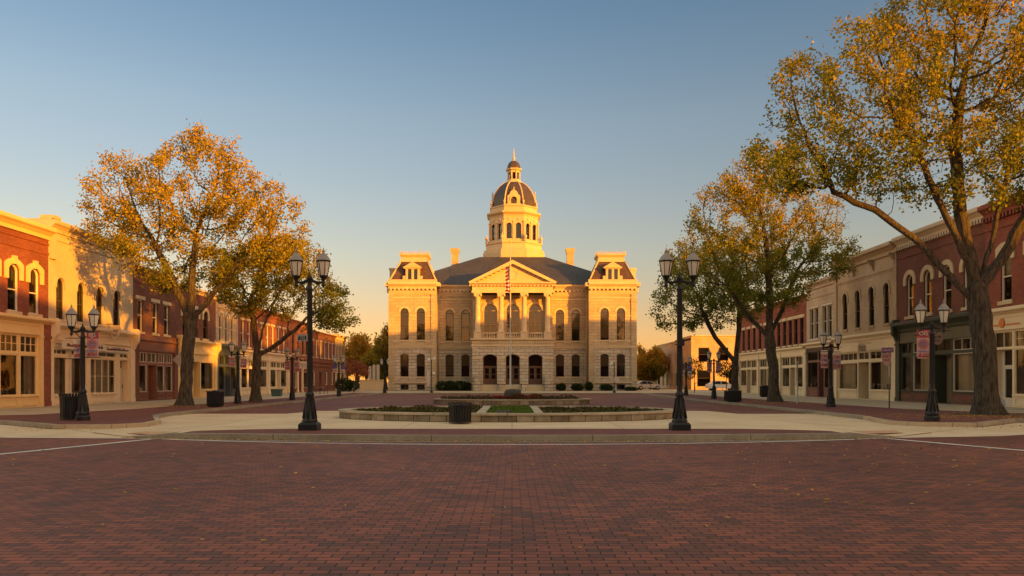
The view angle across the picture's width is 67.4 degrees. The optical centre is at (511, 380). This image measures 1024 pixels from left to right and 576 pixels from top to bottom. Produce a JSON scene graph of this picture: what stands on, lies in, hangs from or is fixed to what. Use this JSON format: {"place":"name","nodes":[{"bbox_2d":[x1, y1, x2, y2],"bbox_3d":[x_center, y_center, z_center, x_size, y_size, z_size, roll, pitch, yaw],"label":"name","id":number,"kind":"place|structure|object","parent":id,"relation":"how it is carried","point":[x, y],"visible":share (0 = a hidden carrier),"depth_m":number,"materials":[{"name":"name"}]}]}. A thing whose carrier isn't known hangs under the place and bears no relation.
{"place":"outdoors","nodes":[
{"label":"outdoors","id":0,"kind":"place"},
{"bbox_2d":[0,393,345,428],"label":"pavement","id":1,"kind":"structure","parent":0,"point":[56,409],"depth_m":40.20,"materials":[{"name":"concrete"}]},
{"bbox_2d":[0,393,371,423],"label":"brick paving","id":2,"kind":"structure","parent":1,"relation":"on","point":[140,415],"depth_m":32.00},
{"bbox_2d":[58,393,78,418],"bbox_3d":[-16.350,0.936,28.500,0.845,0.940,0.846,0,0,0],"label":"litter bin","id":3,"kind":"object","parent":2,"relation":"on","point":[68,405],"visible":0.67,"depth_m":28.18,"materials":[{"name":"black metal"}]},
{"bbox_2d":[65,303,99,420],"bbox_3d":[-15.650,-0.687,28.000,1.250,4.266,0.470,0,0,-3],"label":"street lamp","id":4,"kind":"object","parent":2,"relation":"on","point":[82,413],"visible":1,"depth_m":27.93,"materials":[{"name":"black metal"}]},
{"bbox_2d":[87,331,98,356],"bbox_3d":[-15.290,-1.330,27.995,0.420,0.940,0.069,0,0,-3],"label":"banner","id":5,"kind":"object","parent":4,"relation":"attached to","point":[92,346],"visible":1,"depth_m":27.99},
{"bbox_2d":[72,118,313,405],"bbox_3d":[-18.775,-6.737,45.023,13.936,16.462,7.669,0,0,0],"label":"autumn tree","id":6,"kind":"object","parent":2,"relation":"on","point":[126,243],"visible":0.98,"depth_m":44.29,"materials":[{"name":"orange plant"}]},
{"bbox_2d":[206,390,224,406],"bbox_3d":[-16.450,0.986,42.600,0.760,0.920,0.760,0,0,0],"label":"litter bin","id":7,"kind":"object","parent":2,"relation":"on","point":[215,398],"visible":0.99,"depth_m":42.27,"materials":[{"name":"black metal"}]},
{"bbox_2d":[228,339,246,403],"bbox_3d":[-17.250,-0.602,48.300,1.200,4.095,0.451,0,0,0],"label":"street lamp","id":8,"kind":"object","parent":2,"relation":"on","point":[237,397],"visible":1,"depth_m":48.23,"materials":[{"name":"black metal"}]},
{"bbox_2d":[284,347,299,399],"bbox_3d":[-16.600,-0.580,58.000,1.188,4.053,0.446,0,0,0],"label":"street lamp","id":9,"kind":"object","parent":2,"relation":"on","point":[292,392],"visible":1,"depth_m":57.94,"materials":[{"name":"black metal"}]},
{"bbox_2d":[333,355,344,395],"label":"street lamp","id":10,"kind":"object","parent":2,"relation":"on","point":[338,365],"visible":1,"depth_m":70.93,"materials":[{"name":"black metal"}]},
{"bbox_2d":[299,391,723,392],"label":"pavement","id":11,"kind":"structure","parent":0,"point":[521,392],"depth_m":95.18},
{"bbox_2d":[334,377,359,391],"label":"dark shrub","id":12,"kind":"object","parent":11,"relation":"on","point":[349,383],"visible":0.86,"depth_m":102.69,"materials":[{"name":"green plant"}]},
{"bbox_2d":[345,359,369,376],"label":"tree","id":13,"kind":"object","parent":11,"relation":"on","point":[357,366],"visible":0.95,"depth_m":94.68,"materials":[{"name":"red plant"}]},
{"bbox_2d":[705,381,730,390],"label":"parked car","id":14,"kind":"object","parent":11,"relation":"on","point":[720,384],"visible":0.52,"depth_m":111.15,"materials":[{"name":"white paint"}]},
{"bbox_2d":[0,394,1023,575],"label":"brick road","id":15,"kind":"structure","parent":0,"point":[537,525],"depth_m":9.78,"materials":[{"name":"brick"}]},
{"bbox_2d":[0,210,56,408],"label":"shop building","id":16,"kind":"structure","parent":15,"relation":"on","point":[26,323],"depth_m":41.75,"materials":[{"name":"red brick"}]},
{"bbox_2d":[4,255,23,314],"bbox_3d":[-26.570,-5.095,40.823,0.400,3.110,1.510,0,0,0],"label":"window","id":17,"kind":"structure","parent":16,"relation":"in","point":[8,269],"depth_m":41.05,"materials":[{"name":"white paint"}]},
{"bbox_2d":[26,261,43,317],"bbox_3d":[-26.570,-5.095,42.623,0.400,3.110,1.510,0,0,0],"label":"window","id":18,"kind":"structure","parent":16,"relation":"in","point":[30,276],"depth_m":42.86,"materials":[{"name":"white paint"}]},
{"bbox_2d":[0,439,149,454],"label":"lane line","id":19,"kind":"object","parent":15,"relation":"on","point":[70,447],"visible":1,"depth_m":18.32,"materials":[{"name":"paint"}]},
{"bbox_2d":[26,215,139,405],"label":"shop building","id":20,"kind":"structure","parent":15,"relation":"on","point":[84,277],"depth_m":47.99,"materials":[{"name":"beige paint"}]},
{"bbox_2d":[54,274,66,321],"bbox_3d":[-26.590,-4.855,45.053,0.360,2.790,1.220,0,0,0],"label":"window","id":21,"kind":"structure","parent":20,"relation":"in","point":[56,283],"depth_m":45.32,"materials":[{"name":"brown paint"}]},
{"bbox_2d":[75,279,86,324],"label":"window","id":22,"kind":"structure","parent":20,"relation":"in","point":[77,288],"depth_m":47.48,"materials":[{"name":"brown paint"}]},
{"bbox_2d":[56,340,130,352],"bbox_3d":[-26.156,-2.110,48.150,0.652,0.500,7.900,0,0,0],"label":"shop signboard","id":23,"kind":"object","parent":20,"relation":"attached to","point":[67,344],"visible":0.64,"depth_m":48.60},
{"bbox_2d":[94,284,105,326],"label":"window","id":24,"kind":"structure","parent":20,"relation":"in","point":[96,292],"depth_m":49.59,"materials":[{"name":"brown paint"}]},
{"bbox_2d":[92,359,114,392],"bbox_3d":[-26.550,-0.300,49.712,0.080,2.200,3.205,0,0,0],"label":"shop window","id":25,"kind":"structure","parent":20,"relation":"in","point":[92,359],"depth_m":49.69,"materials":[{"name":"beige paint"}]},
{"bbox_2d":[112,288,121,329],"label":"window","id":26,"kind":"structure","parent":20,"relation":"in","point":[115,298],"depth_m":51.79,"materials":[{"name":"brown paint"}]},
{"bbox_2d":[133,264,178,401],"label":"shop building","id":27,"kind":"structure","parent":15,"relation":"on","point":[156,354],"depth_m":57.18,"materials":[{"name":"red brick"}]},
{"bbox_2d":[136,295,144,333],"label":"window","id":28,"kind":"structure","parent":27,"relation":"in","point":[138,297],"depth_m":55.02,"materials":[{"name":"white paint"}]},
{"bbox_2d":[151,298,159,335],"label":"window","id":29,"kind":"structure","parent":27,"relation":"in","point":[155,301],"depth_m":57.40,"materials":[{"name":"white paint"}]},
{"bbox_2d":[163,301,170,337],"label":"window","id":30,"kind":"structure","parent":27,"relation":"in","point":[165,303],"depth_m":59.31,"materials":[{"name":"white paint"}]},
{"bbox_2d":[176,283,220,397],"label":"shop building","id":31,"kind":"structure","parent":15,"relation":"on","point":[207,348],"depth_m":66.04,"materials":[{"name":"red brick"}]},
{"bbox_2d":[202,308,209,340],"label":"window","id":32,"kind":"structure","parent":31,"relation":"in","point":[204,318],"depth_m":66.81,"materials":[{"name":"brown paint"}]},
{"bbox_2d":[216,300,240,396],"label":"shop building","id":33,"kind":"structure","parent":15,"relation":"on","point":[226,327],"depth_m":71.75,"materials":[{"name":"brick"}]},
{"bbox_2d":[238,302,291,395],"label":"shop building","id":34,"kind":"structure","parent":15,"relation":"on","point":[274,375],"depth_m":83.18,"materials":[{"name":"paint"}]},
{"bbox_2d":[288,319,306,392],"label":"shop building","id":35,"kind":"structure","parent":15,"relation":"on","point":[300,381],"depth_m":94.75,"materials":[{"name":"red brick"}]},
{"bbox_2d":[313,330,336,391],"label":"shop building","id":36,"kind":"structure","parent":15,"relation":"on","point":[323,362],"depth_m":107.89,"materials":[{"name":"red brick"}]},
{"bbox_2d":[151,438,863,441],"bbox_3d":[0.000,1.596,20.635,20.400,0.001,1.410,0,0,0],"label":"gutter","id":37,"kind":"object","parent":15,"relation":"on","point":[508,441],"visible":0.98,"depth_m":20.19,"materials":[{"name":"concrete"}]},
{"bbox_2d":[509,241,510,388],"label":"flag pole","id":38,"kind":"object","parent":15,"relation":"on","point":[510,316],"visible":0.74,"depth_m":82.93,"materials":[{"name":"metal"}]},
{"bbox_2d":[129,433,894,440],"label":"kerb","id":39,"kind":"structure","parent":15,"relation":"on","point":[644,437],"depth_m":20.59,"materials":[{"name":"concrete"}]},
{"bbox_2d":[0,393,1023,428],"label":"kerb","id":40,"kind":"structure","parent":15,"relation":"on","point":[167,414],"depth_m":39.79,"materials":[{"name":"concrete"}]},
{"bbox_2d":[0,423,1023,437],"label":"gutter apron","id":41,"kind":"object","parent":15,"relation":"on","point":[10,431],"visible":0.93,"depth_m":23.69,"materials":[{"name":"concrete"}]},
{"bbox_2d":[433,398,590,404],"bbox_3d":[0.000,1.441,53.600,11.080,0.418,5.880,0,0,0],"label":"flower planter","id":42,"kind":"object","parent":15,"relation":"on","point":[523,401],"visible":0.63,"depth_m":50.99,"materials":[{"name":"stone"}]},
{"bbox_2d":[441,393,580,398],"bbox_3d":[-0.031,1.143,53.596,9.962,0.509,5.065,0,0,0],"label":"ground cover","id":43,"kind":"object","parent":42,"relation":"in","point":[512,397],"visible":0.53,"depth_m":53.03,"materials":[{"name":"green plant"}]},
{"bbox_2d":[4,396,1023,551],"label":"fallen leaves","id":44,"kind":"object","parent":15,"relation":"on","point":[606,440],"visible":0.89,"depth_m":20.37,"materials":[{"name":"orange plant"}]},
{"bbox_2d":[154,438,877,444],"bbox_3d":[0.249,1.592,20.297,20.362,0.001,2.344,0,0,0],"label":"lane line","id":45,"kind":"object","parent":15,"relation":"on","point":[515,444],"visible":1,"depth_m":19.50,"materials":[{"name":"paint"}]},
{"bbox_2d":[738,294,806,395],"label":"shop building","id":46,"kind":"structure","parent":15,"relation":"on","point":[790,332],"depth_m":78.36,"materials":[{"name":"red brick"}]},
{"bbox_2d":[802,276,833,396],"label":"shop building","id":47,"kind":"structure","parent":15,"relation":"on","point":[820,310],"depth_m":68.89,"materials":[{"name":"beige stone"}]},
{"bbox_2d":[828,241,896,400],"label":"shop building","id":48,"kind":"structure","parent":15,"relation":"on","point":[865,303],"depth_m":59.41,"materials":[{"name":"beige brick"}]},
{"bbox_2d":[867,284,874,327],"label":"window","id":49,"kind":"structure","parent":48,"relation":"in","point":[872,294],"depth_m":59.09,"materials":[{"name":"brown paint"}]},
{"bbox_2d":[882,280,890,325],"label":"window","id":50,"kind":"structure","parent":48,"relation":"in","point":[887,290],"depth_m":56.74,"materials":[{"name":"brown paint"}]},
{"bbox_2d":[890,206,985,404],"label":"shop building","id":51,"kind":"structure","parent":15,"relation":"on","point":[925,281],"depth_m":49.95,"materials":[{"name":"red brick"}]},
{"bbox_2d":[903,270,915,319],"bbox_3d":[27.545,-5.970,53.047,0.270,3.400,1.590,0,0,0],"label":"window","id":52,"kind":"structure","parent":51,"relation":"in","point":[910,272],"depth_m":53.36,"materials":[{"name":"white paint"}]},
{"bbox_2d":[920,265,933,315],"bbox_3d":[27.590,-5.970,50.797,0.360,3.400,1.590,0,0,0],"label":"window","id":53,"kind":"structure","parent":51,"relation":"in","point":[930,269],"depth_m":51.06,"materials":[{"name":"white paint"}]},
{"bbox_2d":[939,259,953,312],"bbox_3d":[27.590,-5.970,48.547,0.360,3.400,1.590,0,0,0],"label":"window","id":54,"kind":"structure","parent":51,"relation":"in","point":[949,263],"depth_m":48.68,"materials":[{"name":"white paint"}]},
{"bbox_2d":[959,259,966,310],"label":"window","id":55,"kind":"structure","parent":51,"relation":"in","point":[961,266],"depth_m":46.74,"materials":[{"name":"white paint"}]},
{"bbox_2d":[977,191,1023,407],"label":"shop building","id":56,"kind":"structure","parent":15,"relation":"on","point":[1006,289],"depth_m":42.81,"materials":[{"name":"red brick"}]},
{"bbox_2d":[995,242,1015,305],"bbox_3d":[27.590,-5.995,42.747,0.360,3.490,1.630,0,0,0],"label":"window","id":57,"kind":"structure","parent":56,"relation":"in","point":[1009,263],"depth_m":43.03,"materials":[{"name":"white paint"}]},
{"bbox_2d":[1001,349,1011,405],"bbox_3d":[27.910,-0.165,42.974,0.060,3.170,1.585,0,0,0],"label":"door","id":58,"kind":"structure","parent":56,"relation":"in","point":[1006,355],"depth_m":43.31,"materials":[{"name":"grey paint"}]},
{"bbox_2d":[0,0,1023,354],"label":"sky","id":59,"kind":"structure","parent":0,"point":[397,124],"materials":[{"name":"blue"}]},
{"bbox_2d":[67,411,972,436],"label":"plaza","id":60,"kind":"structure","parent":0,"point":[333,420],"depth_m":26.08,"materials":[{"name":"concrete"}]},
{"bbox_2d":[448,402,471,422],"bbox_3d":[-1.750,1.073,25.950,0.794,0.666,0.795,0,0,0],"label":"litter bin","id":61,"kind":"object","parent":60,"relation":"on","point":[459,412],"visible":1,"depth_m":25.64,"materials":[{"name":"black metal"}]},
{"bbox_2d":[338,406,672,421],"bbox_3d":[-0.150,1.316,30.950,13.580,0.368,8.380,0,0,0],"label":"round planter","id":62,"kind":"object","parent":60,"relation":"on","point":[351,413],"visible":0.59,"depth_m":27.36,"materials":[{"name":"stone"}]},
{"bbox_2d":[353,404,662,412],"bbox_3d":[-0.141,1.144,30.933,12.346,0.300,7.253,0,0,0],"label":"ground cover","id":63,"kind":"object","parent":62,"relation":"in","point":[547,409],"visible":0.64,"depth_m":30.41,"materials":[{"name":"green plant"}]},
{"bbox_2d":[486,405,533,414],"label":"lawn panel","id":64,"kind":"structure","parent":62,"relation":"on","point":[518,409],"depth_m":30.25,"materials":[{"name":"green plant"}]},
{"bbox_2d":[163,429,860,434],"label":"brick paving","id":65,"kind":"structure","parent":60,"relation":"on","point":[513,431],"depth_m":21.90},
{"bbox_2d":[289,247,330,430],"bbox_3d":[-5.938,-1.237,22.550,1.250,5.366,0.540,0,0,0],"label":"street lamp","id":66,"kind":"object","parent":65,"relation":"on","point":[309,422],"visible":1,"depth_m":22.48,"materials":[{"name":"black metal"}]},
{"bbox_2d":[659,247,700,430],"bbox_3d":[4.923,-1.237,22.550,1.250,5.366,0.540,0,0,0],"label":"street lamp","id":67,"kind":"object","parent":65,"relation":"on","point":[679,422],"visible":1,"depth_m":22.48,"materials":[{"name":"black metal"}]},
{"bbox_2d":[348,388,722,390],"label":"paved yard","id":68,"kind":"structure","parent":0,"point":[644,389],"depth_m":115.60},
{"bbox_2d":[331,334,346,390],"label":"shop building","id":69,"kind":"structure","parent":68,"relation":"on","point":[340,341],"depth_m":117.98,"materials":[{"name":"beige stone"}]},
{"bbox_2d":[345,331,372,381],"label":"tree","id":70,"kind":"object","parent":68,"relation":"on","point":[355,347],"visible":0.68,"depth_m":148.71,"materials":[{"name":"green plant"}]},
{"bbox_2d":[356,343,383,379],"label":"tree","id":71,"kind":"object","parent":68,"relation":"on","point":[368,359],"visible":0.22,"depth_m":138.84,"materials":[{"name":"green plant"}]},
{"bbox_2d":[359,364,383,390],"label":"stone memorial","id":72,"kind":"object","parent":68,"relation":"on","point":[373,382],"visible":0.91,"depth_m":113.10,"materials":[{"name":"stone"}]},
{"bbox_2d":[372,323,387,389],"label":"tree","id":73,"kind":"object","parent":68,"relation":"on","point":[380,349],"visible":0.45,"depth_m":125.27,"materials":[{"name":"green plant"}]},
{"bbox_2d":[385,150,639,390],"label":"courthouse","id":74,"kind":"structure","parent":68,"relation":"on","point":[571,323],"depth_m":113.00,"materials":[{"name":"stone"}]},
{"bbox_2d":[398,306,410,340],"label":"window","id":75,"kind":"structure","parent":74,"relation":"in","point":[405,310],"depth_m":113.29,"materials":[{"name":"brown paint"}]},
{"bbox_2d":[414,306,426,340],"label":"window","id":76,"kind":"structure","parent":74,"relation":"in","point":[420,310],"depth_m":113.29,"materials":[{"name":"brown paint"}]},
{"bbox_2d":[445,354,453,377],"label":"window","id":77,"kind":"structure","parent":74,"relation":"in","point":[449,358],"depth_m":115.78,"materials":[{"name":"glass"}]},
{"bbox_2d":[443,307,455,341],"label":"window","id":78,"kind":"structure","parent":74,"relation":"in","point":[449,312],"depth_m":115.64,"materials":[{"name":"glass"}]},
{"bbox_2d":[459,307,471,341],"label":"window","id":79,"kind":"structure","parent":74,"relation":"in","point":[464,312],"depth_m":115.64,"materials":[{"name":"brown paint"}]},
{"bbox_2d":[483,354,496,383],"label":"door","id":80,"kind":"structure","parent":74,"relation":"in","point":[485,381],"depth_m":110.64,"materials":[{"name":"brown wood"}]},
{"bbox_2d":[481,301,498,337],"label":"window","id":81,"kind":"structure","parent":74,"relation":"in","point":[489,309],"depth_m":111.78,"materials":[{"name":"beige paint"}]},
{"bbox_2d":[506,354,519,383],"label":"door","id":82,"kind":"structure","parent":74,"relation":"in","point":[513,381],"depth_m":110.64,"materials":[{"name":"brown wood"}]},
{"bbox_2d":[504,301,521,331],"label":"window","id":83,"kind":"structure","parent":74,"relation":"in","point":[516,307],"depth_m":111.78,"materials":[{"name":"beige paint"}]},
{"bbox_2d":[528,354,541,383],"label":"door","id":84,"kind":"structure","parent":74,"relation":"in","point":[530,381],"depth_m":110.64,"materials":[{"name":"brown wood"}]},
{"bbox_2d":[527,301,544,337],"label":"window","id":85,"kind":"structure","parent":74,"relation":"in","point":[534,310],"depth_m":111.78,"materials":[{"name":"beige paint"}]},
{"bbox_2d":[554,308,565,341],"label":"window","id":86,"kind":"structure","parent":74,"relation":"in","point":[559,312],"depth_m":115.64,"materials":[{"name":"glass"}]},
{"bbox_2d":[569,308,581,341],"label":"window","id":87,"kind":"structure","parent":74,"relation":"in","point":[575,313],"depth_m":115.78,"materials":[{"name":"glass"}]},
{"bbox_2d":[598,306,610,340],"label":"window","id":88,"kind":"structure","parent":74,"relation":"in","point":[604,311],"depth_m":113.29,"materials":[{"name":"brown paint"}]},
{"bbox_2d":[600,354,609,377],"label":"window","id":89,"kind":"structure","parent":74,"relation":"in","point":[604,358],"depth_m":113.29,"materials":[{"name":"glass"}]},
{"bbox_2d":[615,306,626,340],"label":"window","id":90,"kind":"structure","parent":74,"relation":"in","point":[620,312],"depth_m":113.29,"materials":[{"name":"brown paint"}]},
{"bbox_2d":[637,381,661,389],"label":"parked car","id":91,"kind":"object","parent":68,"relation":"on","point":[641,385],"visible":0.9,"depth_m":123.14,"materials":[{"name":"silver metal"}]},
{"bbox_2d":[637,345,666,388],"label":"tree","id":92,"kind":"object","parent":68,"relation":"on","point":[650,368],"visible":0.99,"depth_m":136.99,"materials":[{"name":"green plant"}]},
{"bbox_2d":[649,348,669,383],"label":"tree","id":93,"kind":"object","parent":68,"relation":"on","point":[666,359],"visible":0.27,"depth_m":149.13,"materials":[{"name":"green plant"}]},
{"bbox_2d":[654,341,676,388],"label":"building","id":94,"kind":"structure","parent":68,"relation":"on","point":[670,379],"depth_m":148.27,"materials":[{"name":"beige stone"}]},
{"bbox_2d":[682,335,735,389],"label":"building","id":95,"kind":"structure","parent":68,"relation":"on","point":[698,346],"depth_m":128.00,"materials":[{"name":"paint"}]},
{"bbox_2d":[688,393,1023,426],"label":"pavement","id":96,"kind":"structure","parent":0,"point":[894,404],"depth_m":45.09,"materials":[{"name":"concrete"}]},
{"bbox_2d":[683,357,705,392],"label":"tree","id":97,"kind":"object","parent":96,"relation":"on","point":[697,369],"visible":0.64,"depth_m":91.73,"materials":[{"name":"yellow plant"}]},
{"bbox_2d":[717,360,739,389],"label":"tree","id":98,"kind":"object","parent":96,"relation":"on","point":[726,374],"visible":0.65,"depth_m":79.78,"materials":[{"name":"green plant"}]},
{"bbox_2d":[648,393,1023,421],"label":"brick paving","id":99,"kind":"structure","parent":96,"relation":"on","point":[876,412],"depth_m":37.39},
{"bbox_2d":[707,349,720,398],"bbox_3d":[16.300,-0.559,62.000,1.175,4.010,0.442,0,0,0],"label":"street lamp","id":100,"kind":"object","parent":99,"relation":"on","point":[713,393],"visible":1,"depth_m":61.93,"materials":[{"name":"black metal"}]},
{"bbox_2d":[723,390,741,401],"bbox_3d":[15.150,1.036,52.700,1.000,0.820,1.000,0,0,0],"label":"litter bin","id":101,"kind":"object","parent":99,"relation":"on","point":[732,395],"visible":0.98,"depth_m":52.25,"materials":[{"name":"black metal"}]},
{"bbox_2d":[819,328,841,406],"bbox_3d":[17.600,-0.730,42.400,1.275,4.351,0.479,0,0,0],"label":"street lamp","id":102,"kind":"object","parent":99,"relation":"on","point":[830,401],"visible":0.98,"depth_m":42.33,"materials":[{"name":"black metal"}]},
{"bbox_2d":[834,351,840,369],"bbox_3d":[17.960,-1.125,42.400,0.400,1.050,0.060,0,0,0],"label":"banner","id":103,"kind":"object","parent":102,"relation":"attached to","point":[837,357],"visible":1,"depth_m":42.40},
{"bbox_2d":[882,347,893,407],"bbox_3d":[19.802,-0.179,40.516,0.620,3.250,0.099,0,0,0],"label":"sign post","id":104,"kind":"object","parent":99,"relation":"on","point":[886,358],"visible":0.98,"depth_m":40.47,"materials":[{"name":"metal"}]},
{"bbox_2d":[914,299,949,420],"bbox_3d":[15.100,-0.751,27.600,1.288,4.394,0.484,0,0,2],"label":"street lamp","id":105,"kind":"object","parent":99,"relation":"on","point":[932,413],"visible":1,"depth_m":27.53,"materials":[{"name":"black metal"}]},
{"bbox_2d":[917,330,928,358],"bbox_3d":[14.770,-1.320,27.596,0.440,1.040,0.069,0,0,2],"label":"banner","id":106,"kind":"object","parent":105,"relation":"attached to","point":[922,343],"visible":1,"depth_m":27.60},
{"bbox_2d":[953,413,1023,415],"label":"tree pit","id":107,"kind":"object","parent":99,"relation":"on","point":[986,415],"visible":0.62,"depth_m":32.86,"materials":[{"name":"soil"}]},
{"bbox_2d":[739,0,1023,414],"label":"autumn tree","id":108,"kind":"object","parent":107,"relation":"on","point":[903,116],"visible":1,"depth_m":32.35,"materials":[{"name":"orange plant"}]},
{"label":"tree pit","id":109,"kind":"structure","parent":0,"visible":0},
{"bbox_2d":[209,233,360,401],"bbox_3d":[-15.500,-4.378,52.808,10.547,11.737,7.020,0,0,0],"label":"autumn tree","id":110,"kind":"object","parent":109,"relation":"on","point":[262,282],"visible":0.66,"depth_m":52.34,"materials":[{"name":"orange plant"}]},
{"label":"planting bed","id":111,"kind":"structure","parent":0,"visible":0},
{"bbox_2d":[435,380,471,390],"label":"clipped hedge","id":112,"kind":"object","parent":111,"relation":"on","point":[439,385],"visible":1,"depth_m":110.59,"materials":[{"name":"green plant"}]},
{"label":"tree pit","id":113,"kind":"structure","parent":0,"visible":0},
{"bbox_2d":[671,139,863,401],"bbox_3d":[17.265,-7.519,52.674,13.177,18.061,7.890,0,0,0],"label":"autumn tree","id":114,"kind":"object","parent":113,"relation":"on","point":[749,205],"visible":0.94,"depth_m":52.13,"materials":[{"name":"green plant"}]},
{"label":"tree pit","id":115,"kind":"structure","parent":0,"visible":0},
{"bbox_2d":[645,220,788,389],"bbox_3d":[16.583,-5.671,62.044,11.520,14.355,7.016,0,0,0],"label":"autumn tree","id":116,"kind":"object","parent":115,"relation":"on","point":[703,315],"visible":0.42,"depth_m":61.78,"materials":[{"name":"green plant"}]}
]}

